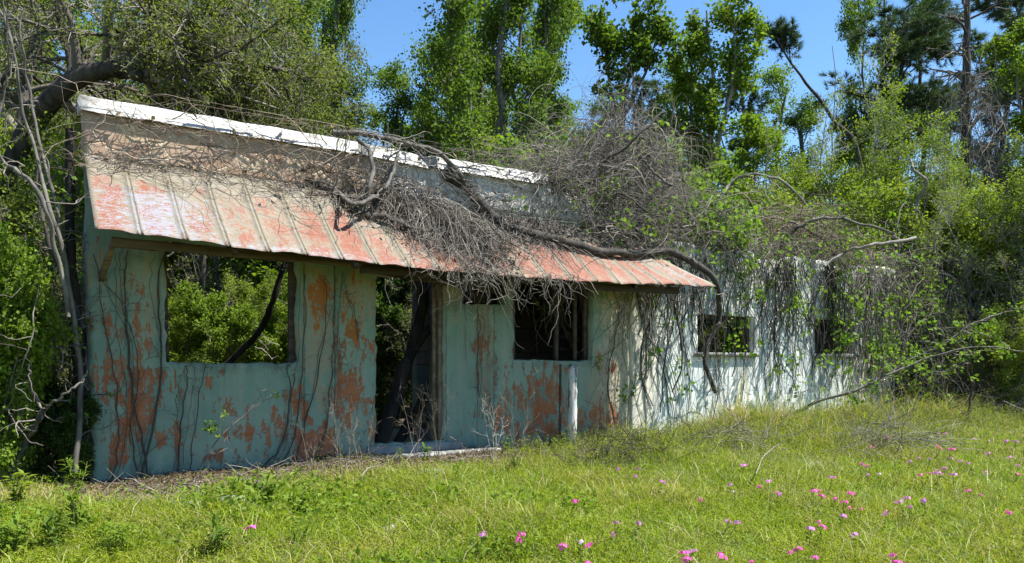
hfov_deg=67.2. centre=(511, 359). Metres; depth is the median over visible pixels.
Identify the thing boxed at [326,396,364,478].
dead weed
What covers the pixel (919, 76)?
pine tree
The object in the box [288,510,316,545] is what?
leafy weed
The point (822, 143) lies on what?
sparse tree
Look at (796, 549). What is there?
flower
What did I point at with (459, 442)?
fallen stick
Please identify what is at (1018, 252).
feathery bush
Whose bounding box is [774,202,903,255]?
bare branch
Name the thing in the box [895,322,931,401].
feathery bush
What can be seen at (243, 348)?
bent branch
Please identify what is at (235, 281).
feathery bush
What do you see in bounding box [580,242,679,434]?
hanging vines
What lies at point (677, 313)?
hanging vines
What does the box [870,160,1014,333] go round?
feathery bush
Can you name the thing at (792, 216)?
feathery bush
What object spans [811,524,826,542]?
flower
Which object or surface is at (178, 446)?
climbing vine
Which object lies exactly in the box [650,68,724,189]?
leafy tree
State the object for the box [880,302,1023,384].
bare branch
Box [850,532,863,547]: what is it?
flower
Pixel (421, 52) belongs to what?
leafy tree
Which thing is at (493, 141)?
yellow green bush
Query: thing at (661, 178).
bare branch
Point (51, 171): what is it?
leafy bush
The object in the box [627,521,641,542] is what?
flower
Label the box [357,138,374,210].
woody vine
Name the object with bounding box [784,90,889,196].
leafy tree
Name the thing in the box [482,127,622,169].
leafy bush
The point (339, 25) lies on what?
leafy tree
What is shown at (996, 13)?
pine tree
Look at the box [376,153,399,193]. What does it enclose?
woody vine
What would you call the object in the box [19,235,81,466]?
feathery bush
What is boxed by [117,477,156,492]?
fallen stick
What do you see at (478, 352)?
climbing vine
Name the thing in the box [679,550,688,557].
flower
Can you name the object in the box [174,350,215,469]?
climbing vine
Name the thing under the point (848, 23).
leafy tree
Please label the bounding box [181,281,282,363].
leafy bush
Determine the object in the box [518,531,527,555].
flower
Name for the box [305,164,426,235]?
woody vine
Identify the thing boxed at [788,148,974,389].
yellow green bush
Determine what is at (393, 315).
dark bush
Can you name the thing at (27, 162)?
leafy bush
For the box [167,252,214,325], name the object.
thin tree
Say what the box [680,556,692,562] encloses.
flower
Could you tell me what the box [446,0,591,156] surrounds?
leafy tree
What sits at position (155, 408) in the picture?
climbing vine
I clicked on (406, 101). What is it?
leafy tree
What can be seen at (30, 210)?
feathery bush
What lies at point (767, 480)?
flower
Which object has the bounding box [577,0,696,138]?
slender tree
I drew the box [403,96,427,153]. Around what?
leafy tree
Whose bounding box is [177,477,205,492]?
fallen stick
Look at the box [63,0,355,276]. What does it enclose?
leafy tree
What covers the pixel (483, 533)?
flower
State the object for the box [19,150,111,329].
sapling stem
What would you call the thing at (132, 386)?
climbing vine
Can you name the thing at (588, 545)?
flower
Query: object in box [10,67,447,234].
dead vines
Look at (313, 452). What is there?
dead weed
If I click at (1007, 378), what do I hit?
yellow green bush
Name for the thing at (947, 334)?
dead bush
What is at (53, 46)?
leafy tree
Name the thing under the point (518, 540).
flower
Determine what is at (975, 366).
vine thicket
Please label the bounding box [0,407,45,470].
sapling stem
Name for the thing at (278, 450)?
climbing vine
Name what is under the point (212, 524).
leafy weed
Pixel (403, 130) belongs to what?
leafy tree
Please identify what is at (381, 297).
dark bush
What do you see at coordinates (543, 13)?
leafy tree
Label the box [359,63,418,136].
leafy tree
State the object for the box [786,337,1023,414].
bare branch
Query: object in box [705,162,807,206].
bare branch
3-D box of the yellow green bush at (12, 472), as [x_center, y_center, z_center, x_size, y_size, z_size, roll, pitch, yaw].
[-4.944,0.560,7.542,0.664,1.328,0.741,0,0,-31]
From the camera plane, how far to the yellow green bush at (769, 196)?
17.51 m
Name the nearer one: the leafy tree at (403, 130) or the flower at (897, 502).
the flower at (897, 502)
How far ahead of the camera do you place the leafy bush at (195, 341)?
14.22 m
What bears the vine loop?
attached to the abandoned building
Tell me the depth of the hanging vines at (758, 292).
12.45 m
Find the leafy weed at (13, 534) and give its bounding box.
[0,514,48,553]
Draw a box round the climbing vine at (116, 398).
[81,249,127,478]
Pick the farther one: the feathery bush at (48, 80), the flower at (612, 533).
the feathery bush at (48, 80)
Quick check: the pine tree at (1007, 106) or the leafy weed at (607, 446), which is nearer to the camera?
the leafy weed at (607, 446)
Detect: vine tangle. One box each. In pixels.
[443,123,637,298]
[474,53,757,364]
[686,177,915,352]
[816,198,990,362]
[918,41,1023,213]
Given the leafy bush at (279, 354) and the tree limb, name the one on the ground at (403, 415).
the leafy bush at (279, 354)
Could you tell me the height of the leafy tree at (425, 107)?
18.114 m
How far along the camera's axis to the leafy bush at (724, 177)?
15.37 m
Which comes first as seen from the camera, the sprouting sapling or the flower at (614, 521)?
the flower at (614, 521)
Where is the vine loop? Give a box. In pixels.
[317,158,397,221]
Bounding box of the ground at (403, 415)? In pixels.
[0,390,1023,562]
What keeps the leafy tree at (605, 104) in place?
on the ground at (403, 415)
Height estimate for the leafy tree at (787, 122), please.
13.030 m
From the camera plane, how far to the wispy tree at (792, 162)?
21.19 m
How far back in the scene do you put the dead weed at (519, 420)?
8.76 m
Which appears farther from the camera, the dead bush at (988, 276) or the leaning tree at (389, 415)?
the dead bush at (988, 276)
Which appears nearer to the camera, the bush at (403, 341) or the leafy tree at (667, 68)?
the bush at (403, 341)
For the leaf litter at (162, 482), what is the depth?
7.78 m
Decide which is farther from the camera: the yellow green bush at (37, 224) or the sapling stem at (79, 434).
the yellow green bush at (37, 224)
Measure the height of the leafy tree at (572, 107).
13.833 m
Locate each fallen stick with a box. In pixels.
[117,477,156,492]
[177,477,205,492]
[358,463,378,478]
[449,436,472,447]
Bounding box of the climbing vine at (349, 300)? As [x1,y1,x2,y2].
[331,267,364,339]
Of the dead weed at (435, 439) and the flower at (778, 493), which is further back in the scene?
the dead weed at (435, 439)
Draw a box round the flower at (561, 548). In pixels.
[557,543,568,562]
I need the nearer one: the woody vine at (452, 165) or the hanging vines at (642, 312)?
the woody vine at (452, 165)
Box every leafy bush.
[0,141,84,380]
[0,214,60,485]
[0,242,85,481]
[8,142,83,220]
[167,124,275,354]
[168,279,232,362]
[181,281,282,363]
[195,107,315,342]
[240,269,287,363]
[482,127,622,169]
[577,129,791,351]
[697,320,743,352]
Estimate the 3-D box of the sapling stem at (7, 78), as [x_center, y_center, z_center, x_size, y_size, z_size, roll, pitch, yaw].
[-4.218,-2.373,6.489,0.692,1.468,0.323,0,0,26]
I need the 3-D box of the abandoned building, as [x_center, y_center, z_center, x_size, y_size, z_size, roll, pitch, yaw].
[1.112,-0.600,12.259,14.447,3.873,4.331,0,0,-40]
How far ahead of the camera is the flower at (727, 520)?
5.74 m
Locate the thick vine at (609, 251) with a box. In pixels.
[443,166,727,396]
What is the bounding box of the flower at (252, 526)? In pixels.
[245,525,256,548]
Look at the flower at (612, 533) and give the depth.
5.15 m
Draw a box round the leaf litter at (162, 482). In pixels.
[60,439,591,506]
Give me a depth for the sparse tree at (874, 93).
20.14 m
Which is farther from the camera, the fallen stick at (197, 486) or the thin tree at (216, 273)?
the thin tree at (216, 273)
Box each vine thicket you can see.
[829,232,996,414]
[903,221,1020,404]
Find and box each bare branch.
[643,151,674,186]
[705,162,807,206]
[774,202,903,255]
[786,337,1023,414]
[823,234,916,267]
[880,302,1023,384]
[902,158,928,222]
[940,306,992,421]
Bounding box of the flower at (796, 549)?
[792,547,802,559]
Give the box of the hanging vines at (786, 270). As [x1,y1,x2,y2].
[713,255,851,409]
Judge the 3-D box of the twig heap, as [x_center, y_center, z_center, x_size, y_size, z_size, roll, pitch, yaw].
[-0.362,-1.299,9.174,4.174,2.366,2.062,0,0,-30]
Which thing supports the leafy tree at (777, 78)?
on the ground at (403, 415)
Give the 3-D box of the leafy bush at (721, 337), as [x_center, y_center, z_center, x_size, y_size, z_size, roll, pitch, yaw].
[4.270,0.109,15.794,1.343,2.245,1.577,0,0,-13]
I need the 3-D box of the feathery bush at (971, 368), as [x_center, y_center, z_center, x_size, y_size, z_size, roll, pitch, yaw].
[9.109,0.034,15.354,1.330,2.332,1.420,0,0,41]
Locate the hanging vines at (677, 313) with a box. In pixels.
[593,253,756,428]
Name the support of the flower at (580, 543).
on the ground at (403, 415)
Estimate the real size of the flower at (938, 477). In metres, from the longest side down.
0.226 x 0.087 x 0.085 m
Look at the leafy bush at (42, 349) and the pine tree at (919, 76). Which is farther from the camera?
the pine tree at (919, 76)
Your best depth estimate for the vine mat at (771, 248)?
13.36 m
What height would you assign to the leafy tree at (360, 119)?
9.772 m
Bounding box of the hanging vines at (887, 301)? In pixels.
[824,266,927,407]
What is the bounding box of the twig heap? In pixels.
[302,170,611,348]
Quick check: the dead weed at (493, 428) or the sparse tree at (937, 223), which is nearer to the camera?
the dead weed at (493, 428)
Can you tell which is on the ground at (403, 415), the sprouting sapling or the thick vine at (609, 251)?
the sprouting sapling
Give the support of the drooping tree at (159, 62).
on the ground at (403, 415)
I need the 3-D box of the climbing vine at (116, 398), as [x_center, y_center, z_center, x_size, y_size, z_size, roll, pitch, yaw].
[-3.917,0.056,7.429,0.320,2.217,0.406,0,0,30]
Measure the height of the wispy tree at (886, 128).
8.169 m
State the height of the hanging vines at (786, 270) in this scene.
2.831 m
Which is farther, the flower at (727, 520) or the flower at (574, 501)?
the flower at (574, 501)
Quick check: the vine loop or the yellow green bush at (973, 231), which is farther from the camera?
the yellow green bush at (973, 231)
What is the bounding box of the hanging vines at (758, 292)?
[703,248,807,403]
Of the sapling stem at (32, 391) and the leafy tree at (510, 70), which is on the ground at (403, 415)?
the leafy tree at (510, 70)
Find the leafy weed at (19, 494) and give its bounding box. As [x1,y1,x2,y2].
[2,468,36,507]
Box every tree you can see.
[0,0,87,149]
[0,0,376,218]
[55,2,182,123]
[128,0,283,306]
[167,243,267,353]
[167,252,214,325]
[200,256,233,342]
[255,0,334,116]
[260,260,267,360]
[284,0,373,143]
[285,0,420,152]
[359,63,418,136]
[363,106,408,146]
[374,282,428,442]
[380,123,415,139]
[393,380,428,441]
[396,0,525,160]
[398,0,574,152]
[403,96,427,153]
[415,0,567,171]
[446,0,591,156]
[458,0,583,162]
[557,90,632,168]
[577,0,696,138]
[583,95,621,122]
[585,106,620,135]
[603,57,713,183]
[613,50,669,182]
[644,0,774,186]
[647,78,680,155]
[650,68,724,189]
[713,58,798,187]
[714,110,790,208]
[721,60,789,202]
[722,104,844,201]
[747,90,844,231]
[749,121,864,211]
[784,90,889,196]
[787,77,930,239]
[806,31,909,259]
[811,0,989,385]
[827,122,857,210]
[834,0,917,201]
[835,106,973,379]
[849,0,974,383]
[867,187,961,405]
[897,179,1000,400]
[902,127,1023,356]
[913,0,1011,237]
[921,148,1022,401]
[939,125,1023,401]
[956,0,1023,385]
[957,0,1023,175]
[974,17,1023,220]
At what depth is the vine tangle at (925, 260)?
15.54 m
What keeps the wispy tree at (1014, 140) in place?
on the ground at (403, 415)
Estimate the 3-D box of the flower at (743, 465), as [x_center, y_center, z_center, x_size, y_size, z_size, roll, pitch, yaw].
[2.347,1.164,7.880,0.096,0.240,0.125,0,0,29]
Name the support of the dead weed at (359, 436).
on the ground at (403, 415)
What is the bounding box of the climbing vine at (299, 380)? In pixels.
[274,274,322,465]
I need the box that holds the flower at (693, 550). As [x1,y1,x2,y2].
[686,545,696,562]
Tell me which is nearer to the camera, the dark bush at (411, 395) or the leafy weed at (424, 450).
the leafy weed at (424, 450)
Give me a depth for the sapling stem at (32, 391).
6.64 m
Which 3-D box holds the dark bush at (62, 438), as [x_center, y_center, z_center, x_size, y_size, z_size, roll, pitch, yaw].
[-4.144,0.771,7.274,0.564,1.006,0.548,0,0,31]
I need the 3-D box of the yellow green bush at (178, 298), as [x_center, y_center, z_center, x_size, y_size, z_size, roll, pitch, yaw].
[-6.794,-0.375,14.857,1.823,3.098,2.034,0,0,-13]
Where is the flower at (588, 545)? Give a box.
[584,542,596,562]
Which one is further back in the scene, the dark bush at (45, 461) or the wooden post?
the wooden post
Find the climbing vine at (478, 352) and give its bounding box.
[469,314,495,397]
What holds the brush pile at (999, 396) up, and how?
on the ground at (403, 415)
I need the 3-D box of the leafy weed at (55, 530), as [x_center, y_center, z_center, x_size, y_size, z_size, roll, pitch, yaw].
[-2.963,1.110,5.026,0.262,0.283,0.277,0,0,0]
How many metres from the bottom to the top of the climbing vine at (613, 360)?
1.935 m
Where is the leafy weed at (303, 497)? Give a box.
[292,485,316,515]
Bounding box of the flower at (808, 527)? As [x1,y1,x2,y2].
[803,524,814,551]
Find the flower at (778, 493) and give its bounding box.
[775,490,782,510]
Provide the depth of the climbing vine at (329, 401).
8.69 m
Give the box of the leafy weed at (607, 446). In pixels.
[601,438,612,458]
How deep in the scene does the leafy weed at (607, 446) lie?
9.13 m
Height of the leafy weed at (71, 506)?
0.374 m
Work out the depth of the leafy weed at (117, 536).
5.03 m
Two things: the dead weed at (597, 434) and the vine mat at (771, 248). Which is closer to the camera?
the dead weed at (597, 434)
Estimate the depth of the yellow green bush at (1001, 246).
16.04 m
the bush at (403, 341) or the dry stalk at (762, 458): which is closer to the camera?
the dry stalk at (762, 458)
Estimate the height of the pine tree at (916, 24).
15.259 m
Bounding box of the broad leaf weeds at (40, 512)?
[0,460,599,562]
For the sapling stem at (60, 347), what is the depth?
6.83 m
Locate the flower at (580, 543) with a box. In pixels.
[575,539,583,562]
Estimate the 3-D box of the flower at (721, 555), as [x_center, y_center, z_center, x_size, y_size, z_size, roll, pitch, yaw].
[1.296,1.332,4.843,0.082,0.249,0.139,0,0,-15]
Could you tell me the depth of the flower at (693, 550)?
4.88 m
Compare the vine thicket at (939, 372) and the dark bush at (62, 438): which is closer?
the dark bush at (62, 438)
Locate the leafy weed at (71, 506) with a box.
[53,483,96,525]
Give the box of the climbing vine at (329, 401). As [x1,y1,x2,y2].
[315,277,352,456]
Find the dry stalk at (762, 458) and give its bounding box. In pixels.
[755,443,778,474]
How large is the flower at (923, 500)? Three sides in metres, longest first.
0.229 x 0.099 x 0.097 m
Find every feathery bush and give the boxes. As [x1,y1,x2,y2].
[0,36,145,148]
[0,61,178,286]
[0,99,77,193]
[0,153,83,361]
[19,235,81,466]
[61,118,197,300]
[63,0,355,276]
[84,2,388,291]
[170,247,282,340]
[265,109,324,299]
[740,180,846,343]
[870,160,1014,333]
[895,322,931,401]
[929,305,1006,401]
[990,198,1023,329]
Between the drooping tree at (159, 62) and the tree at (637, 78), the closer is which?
the drooping tree at (159, 62)
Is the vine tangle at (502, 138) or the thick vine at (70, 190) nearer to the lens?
the thick vine at (70, 190)
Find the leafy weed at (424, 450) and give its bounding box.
[419,441,431,459]
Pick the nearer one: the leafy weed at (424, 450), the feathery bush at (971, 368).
the leafy weed at (424, 450)
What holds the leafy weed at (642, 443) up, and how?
on the ground at (403, 415)
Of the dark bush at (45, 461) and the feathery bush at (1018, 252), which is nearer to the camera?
the dark bush at (45, 461)
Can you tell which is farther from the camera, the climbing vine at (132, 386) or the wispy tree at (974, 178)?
the wispy tree at (974, 178)
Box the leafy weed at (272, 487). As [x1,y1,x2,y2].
[257,474,281,505]
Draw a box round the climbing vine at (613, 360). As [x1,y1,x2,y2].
[604,291,627,420]
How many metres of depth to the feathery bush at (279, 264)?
16.15 m
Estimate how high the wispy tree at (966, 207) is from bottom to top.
5.219 m
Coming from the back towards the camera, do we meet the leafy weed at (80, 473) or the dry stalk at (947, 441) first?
the dry stalk at (947, 441)
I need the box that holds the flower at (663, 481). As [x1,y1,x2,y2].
[655,479,665,496]
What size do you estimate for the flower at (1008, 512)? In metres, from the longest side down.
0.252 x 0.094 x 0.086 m
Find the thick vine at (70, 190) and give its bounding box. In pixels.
[42,119,114,481]
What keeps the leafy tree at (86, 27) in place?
on the ground at (403, 415)
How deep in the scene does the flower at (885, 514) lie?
6.39 m
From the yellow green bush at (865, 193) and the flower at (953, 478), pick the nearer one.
the flower at (953, 478)
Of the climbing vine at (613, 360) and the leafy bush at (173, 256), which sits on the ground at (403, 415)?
the leafy bush at (173, 256)
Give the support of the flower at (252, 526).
on the ground at (403, 415)
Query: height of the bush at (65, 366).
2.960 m
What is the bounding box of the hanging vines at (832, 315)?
[783,262,884,407]
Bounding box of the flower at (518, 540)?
[515,535,523,554]
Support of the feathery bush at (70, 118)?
on the ground at (403, 415)
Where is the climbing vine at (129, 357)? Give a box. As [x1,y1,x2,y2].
[108,249,152,475]
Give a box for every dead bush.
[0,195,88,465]
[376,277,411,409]
[895,253,987,406]
[903,215,1023,396]
[949,231,1023,409]
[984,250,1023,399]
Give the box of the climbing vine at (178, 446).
[165,357,200,471]
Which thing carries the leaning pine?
on the ground at (403, 415)
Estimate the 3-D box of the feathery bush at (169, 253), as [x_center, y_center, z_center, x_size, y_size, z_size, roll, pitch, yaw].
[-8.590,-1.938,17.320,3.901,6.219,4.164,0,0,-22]
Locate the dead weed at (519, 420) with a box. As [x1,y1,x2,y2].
[493,368,540,457]
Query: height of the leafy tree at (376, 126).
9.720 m
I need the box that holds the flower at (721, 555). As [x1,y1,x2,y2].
[716,551,727,560]
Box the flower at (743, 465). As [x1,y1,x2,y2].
[738,463,746,480]
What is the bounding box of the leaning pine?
[752,13,869,208]
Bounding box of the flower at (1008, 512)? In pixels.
[1004,510,1013,528]
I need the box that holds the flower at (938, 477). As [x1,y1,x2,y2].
[933,472,943,487]
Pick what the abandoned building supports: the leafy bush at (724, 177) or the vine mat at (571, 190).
the vine mat at (571, 190)
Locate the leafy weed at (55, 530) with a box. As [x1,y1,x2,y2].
[36,509,79,549]
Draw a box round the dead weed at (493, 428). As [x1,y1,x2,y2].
[474,392,511,461]
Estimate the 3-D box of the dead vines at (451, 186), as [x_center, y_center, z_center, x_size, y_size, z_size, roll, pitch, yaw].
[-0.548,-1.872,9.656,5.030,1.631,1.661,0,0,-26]
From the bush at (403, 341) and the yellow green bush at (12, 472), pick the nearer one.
the yellow green bush at (12, 472)
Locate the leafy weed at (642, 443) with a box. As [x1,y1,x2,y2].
[633,425,646,449]
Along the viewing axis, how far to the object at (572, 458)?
10.12 m
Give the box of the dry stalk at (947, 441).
[909,437,984,449]
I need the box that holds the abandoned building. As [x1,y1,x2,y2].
[77,95,895,483]
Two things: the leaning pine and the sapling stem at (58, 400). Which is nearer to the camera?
the sapling stem at (58, 400)
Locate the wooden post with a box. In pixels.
[559,364,577,448]
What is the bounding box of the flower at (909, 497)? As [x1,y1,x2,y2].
[903,495,911,517]
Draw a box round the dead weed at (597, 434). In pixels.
[582,411,615,461]
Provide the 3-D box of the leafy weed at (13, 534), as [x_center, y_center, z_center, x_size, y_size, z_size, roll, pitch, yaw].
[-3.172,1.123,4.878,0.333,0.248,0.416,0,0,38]
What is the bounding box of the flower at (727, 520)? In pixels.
[717,518,734,542]
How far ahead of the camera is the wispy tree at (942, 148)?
16.92 m
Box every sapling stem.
[0,0,37,147]
[0,4,88,348]
[0,7,139,471]
[0,154,91,317]
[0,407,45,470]
[1,262,42,445]
[2,367,87,431]
[15,364,52,413]
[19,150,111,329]
[45,165,86,357]
[48,333,79,385]
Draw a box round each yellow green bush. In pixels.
[0,98,84,381]
[10,384,35,478]
[168,284,195,361]
[221,268,287,363]
[468,116,694,190]
[687,166,802,352]
[739,156,912,258]
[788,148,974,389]
[871,164,1023,394]
[924,184,1023,398]
[974,298,1023,414]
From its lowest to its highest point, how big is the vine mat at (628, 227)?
2.005 m
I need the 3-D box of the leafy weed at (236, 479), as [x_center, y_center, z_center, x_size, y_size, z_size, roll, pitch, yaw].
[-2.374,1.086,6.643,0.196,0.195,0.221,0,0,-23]
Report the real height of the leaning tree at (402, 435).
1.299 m
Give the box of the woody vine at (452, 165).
[315,85,507,224]
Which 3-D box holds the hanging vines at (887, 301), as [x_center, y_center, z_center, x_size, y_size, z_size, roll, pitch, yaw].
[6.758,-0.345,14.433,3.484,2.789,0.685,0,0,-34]
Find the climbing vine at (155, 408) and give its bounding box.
[138,252,177,476]
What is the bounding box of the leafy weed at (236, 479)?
[226,475,247,493]
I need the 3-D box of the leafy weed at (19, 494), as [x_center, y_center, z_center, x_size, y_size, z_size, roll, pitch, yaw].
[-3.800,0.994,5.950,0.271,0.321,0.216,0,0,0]
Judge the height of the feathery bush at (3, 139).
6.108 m
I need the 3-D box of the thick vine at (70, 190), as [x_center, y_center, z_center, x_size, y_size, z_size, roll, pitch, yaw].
[-4.127,-0.532,7.381,0.672,3.492,0.699,0,0,23]
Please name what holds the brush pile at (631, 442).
on the ground at (403, 415)
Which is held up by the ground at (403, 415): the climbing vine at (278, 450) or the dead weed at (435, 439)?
the dead weed at (435, 439)
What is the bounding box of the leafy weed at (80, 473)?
[57,458,90,493]
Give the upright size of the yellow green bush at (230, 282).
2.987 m
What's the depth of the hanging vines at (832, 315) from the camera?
13.75 m
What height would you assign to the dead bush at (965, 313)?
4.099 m
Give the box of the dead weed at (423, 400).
[395,385,432,460]
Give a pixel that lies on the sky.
(384, 23)
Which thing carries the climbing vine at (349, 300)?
attached to the abandoned building
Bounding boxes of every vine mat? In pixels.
[455,127,719,265]
[558,195,713,331]
[635,163,783,309]
[660,221,928,306]
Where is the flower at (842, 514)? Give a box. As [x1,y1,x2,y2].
[838,511,846,532]
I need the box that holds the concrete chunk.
[219,495,246,501]
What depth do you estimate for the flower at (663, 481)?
6.97 m
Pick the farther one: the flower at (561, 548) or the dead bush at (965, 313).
the dead bush at (965, 313)
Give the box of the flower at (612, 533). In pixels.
[602,531,615,552]
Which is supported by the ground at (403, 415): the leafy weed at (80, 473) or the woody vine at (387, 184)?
the leafy weed at (80, 473)
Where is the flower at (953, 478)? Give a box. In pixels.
[949,472,957,486]
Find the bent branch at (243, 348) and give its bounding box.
[224,252,287,362]
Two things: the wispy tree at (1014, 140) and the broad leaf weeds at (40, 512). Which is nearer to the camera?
the broad leaf weeds at (40, 512)
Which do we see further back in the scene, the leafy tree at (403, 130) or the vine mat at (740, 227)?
the leafy tree at (403, 130)
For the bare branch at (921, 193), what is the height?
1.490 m
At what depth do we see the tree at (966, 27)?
19.90 m
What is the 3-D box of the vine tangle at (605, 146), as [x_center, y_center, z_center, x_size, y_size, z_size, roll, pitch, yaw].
[1.554,-2.008,11.972,4.666,5.063,3.043,0,0,-30]
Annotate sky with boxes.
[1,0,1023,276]
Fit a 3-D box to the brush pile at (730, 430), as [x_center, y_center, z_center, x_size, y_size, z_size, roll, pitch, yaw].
[2.904,0.792,10.067,3.339,1.231,1.948,0,0,-14]
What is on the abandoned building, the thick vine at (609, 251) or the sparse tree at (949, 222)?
the thick vine at (609, 251)
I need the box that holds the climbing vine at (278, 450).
[262,355,301,466]
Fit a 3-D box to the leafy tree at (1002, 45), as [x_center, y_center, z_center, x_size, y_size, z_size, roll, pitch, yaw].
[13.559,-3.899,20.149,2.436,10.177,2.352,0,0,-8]
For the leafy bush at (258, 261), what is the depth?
16.52 m
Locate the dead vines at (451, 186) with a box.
[269,125,601,272]
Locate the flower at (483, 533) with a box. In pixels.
[476,531,487,556]
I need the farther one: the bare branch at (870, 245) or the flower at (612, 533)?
the bare branch at (870, 245)
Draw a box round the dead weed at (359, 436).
[341,406,379,472]
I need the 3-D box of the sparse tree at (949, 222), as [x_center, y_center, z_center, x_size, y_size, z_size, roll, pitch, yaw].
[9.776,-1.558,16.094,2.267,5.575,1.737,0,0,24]
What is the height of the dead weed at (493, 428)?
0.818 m
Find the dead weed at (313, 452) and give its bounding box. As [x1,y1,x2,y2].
[295,418,324,478]
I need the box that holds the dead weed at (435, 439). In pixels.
[413,380,454,457]
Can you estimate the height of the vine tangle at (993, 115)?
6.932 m
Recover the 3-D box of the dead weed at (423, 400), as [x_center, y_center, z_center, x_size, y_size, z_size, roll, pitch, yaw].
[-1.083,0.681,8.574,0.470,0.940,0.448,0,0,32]
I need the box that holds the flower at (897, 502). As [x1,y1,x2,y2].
[894,500,907,515]
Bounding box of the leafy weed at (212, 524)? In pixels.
[195,511,241,555]
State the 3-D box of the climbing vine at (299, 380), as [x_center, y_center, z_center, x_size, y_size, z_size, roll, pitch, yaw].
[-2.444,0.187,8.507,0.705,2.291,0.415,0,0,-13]
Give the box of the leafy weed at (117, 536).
[99,520,138,555]
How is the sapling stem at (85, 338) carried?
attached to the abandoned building
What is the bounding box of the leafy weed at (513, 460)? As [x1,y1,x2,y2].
[506,449,521,469]
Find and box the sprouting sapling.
[197,385,278,474]
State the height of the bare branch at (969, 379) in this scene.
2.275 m
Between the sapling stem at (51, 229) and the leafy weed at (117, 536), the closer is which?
the leafy weed at (117, 536)
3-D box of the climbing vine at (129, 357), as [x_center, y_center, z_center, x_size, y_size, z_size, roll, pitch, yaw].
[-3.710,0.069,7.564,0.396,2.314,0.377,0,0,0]
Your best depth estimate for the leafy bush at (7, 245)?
6.85 m
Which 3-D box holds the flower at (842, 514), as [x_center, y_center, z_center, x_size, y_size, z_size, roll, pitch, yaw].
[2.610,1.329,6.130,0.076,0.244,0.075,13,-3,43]
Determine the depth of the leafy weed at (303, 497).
6.15 m
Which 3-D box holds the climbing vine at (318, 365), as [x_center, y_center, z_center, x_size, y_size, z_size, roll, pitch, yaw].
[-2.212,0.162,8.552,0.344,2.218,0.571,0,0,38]
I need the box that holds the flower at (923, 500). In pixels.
[919,498,929,517]
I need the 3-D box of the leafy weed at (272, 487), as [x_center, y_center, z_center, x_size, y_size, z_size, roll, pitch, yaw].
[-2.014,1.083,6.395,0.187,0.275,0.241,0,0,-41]
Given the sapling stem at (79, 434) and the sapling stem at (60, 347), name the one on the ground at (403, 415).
the sapling stem at (79, 434)
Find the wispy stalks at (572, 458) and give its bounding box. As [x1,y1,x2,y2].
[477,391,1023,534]
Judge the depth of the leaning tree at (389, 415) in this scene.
9.75 m
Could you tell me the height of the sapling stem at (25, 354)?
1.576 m
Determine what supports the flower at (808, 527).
on the ground at (403, 415)
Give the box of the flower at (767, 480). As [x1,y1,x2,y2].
[766,477,773,497]
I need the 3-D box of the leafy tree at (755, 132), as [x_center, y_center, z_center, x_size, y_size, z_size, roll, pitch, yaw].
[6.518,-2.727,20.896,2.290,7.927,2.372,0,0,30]
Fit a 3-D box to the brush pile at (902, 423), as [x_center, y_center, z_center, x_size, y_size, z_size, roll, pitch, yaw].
[4.907,0.836,10.249,4.238,1.283,2.025,0,0,-37]
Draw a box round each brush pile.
[483,394,748,473]
[635,376,814,456]
[796,376,985,465]
[948,369,1023,423]
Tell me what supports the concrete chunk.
on the ground at (403, 415)
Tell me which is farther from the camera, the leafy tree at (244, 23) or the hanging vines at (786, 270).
the leafy tree at (244, 23)
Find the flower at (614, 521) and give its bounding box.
[612,519,621,549]
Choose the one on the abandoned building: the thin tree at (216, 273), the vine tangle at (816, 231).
the vine tangle at (816, 231)
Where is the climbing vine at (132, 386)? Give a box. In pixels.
[102,268,163,471]
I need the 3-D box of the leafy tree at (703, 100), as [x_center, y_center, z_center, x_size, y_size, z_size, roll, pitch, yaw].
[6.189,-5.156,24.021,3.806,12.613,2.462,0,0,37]
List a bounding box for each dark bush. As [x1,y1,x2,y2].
[17,372,76,483]
[39,389,106,485]
[375,277,411,418]
[375,287,411,425]
[376,279,411,411]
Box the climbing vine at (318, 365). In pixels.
[295,275,338,461]
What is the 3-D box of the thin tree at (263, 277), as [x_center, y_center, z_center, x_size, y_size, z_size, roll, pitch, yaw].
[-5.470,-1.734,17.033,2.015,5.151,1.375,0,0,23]
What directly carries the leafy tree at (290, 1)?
on the ground at (403, 415)
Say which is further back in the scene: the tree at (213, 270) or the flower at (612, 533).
the tree at (213, 270)
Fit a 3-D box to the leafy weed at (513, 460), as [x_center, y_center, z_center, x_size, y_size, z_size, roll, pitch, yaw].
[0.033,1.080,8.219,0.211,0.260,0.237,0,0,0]
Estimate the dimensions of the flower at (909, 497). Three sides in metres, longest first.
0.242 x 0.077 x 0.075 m
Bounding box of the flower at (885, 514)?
[882,510,889,525]
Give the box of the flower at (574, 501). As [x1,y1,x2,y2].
[568,499,578,516]
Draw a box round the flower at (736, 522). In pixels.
[730,520,741,536]

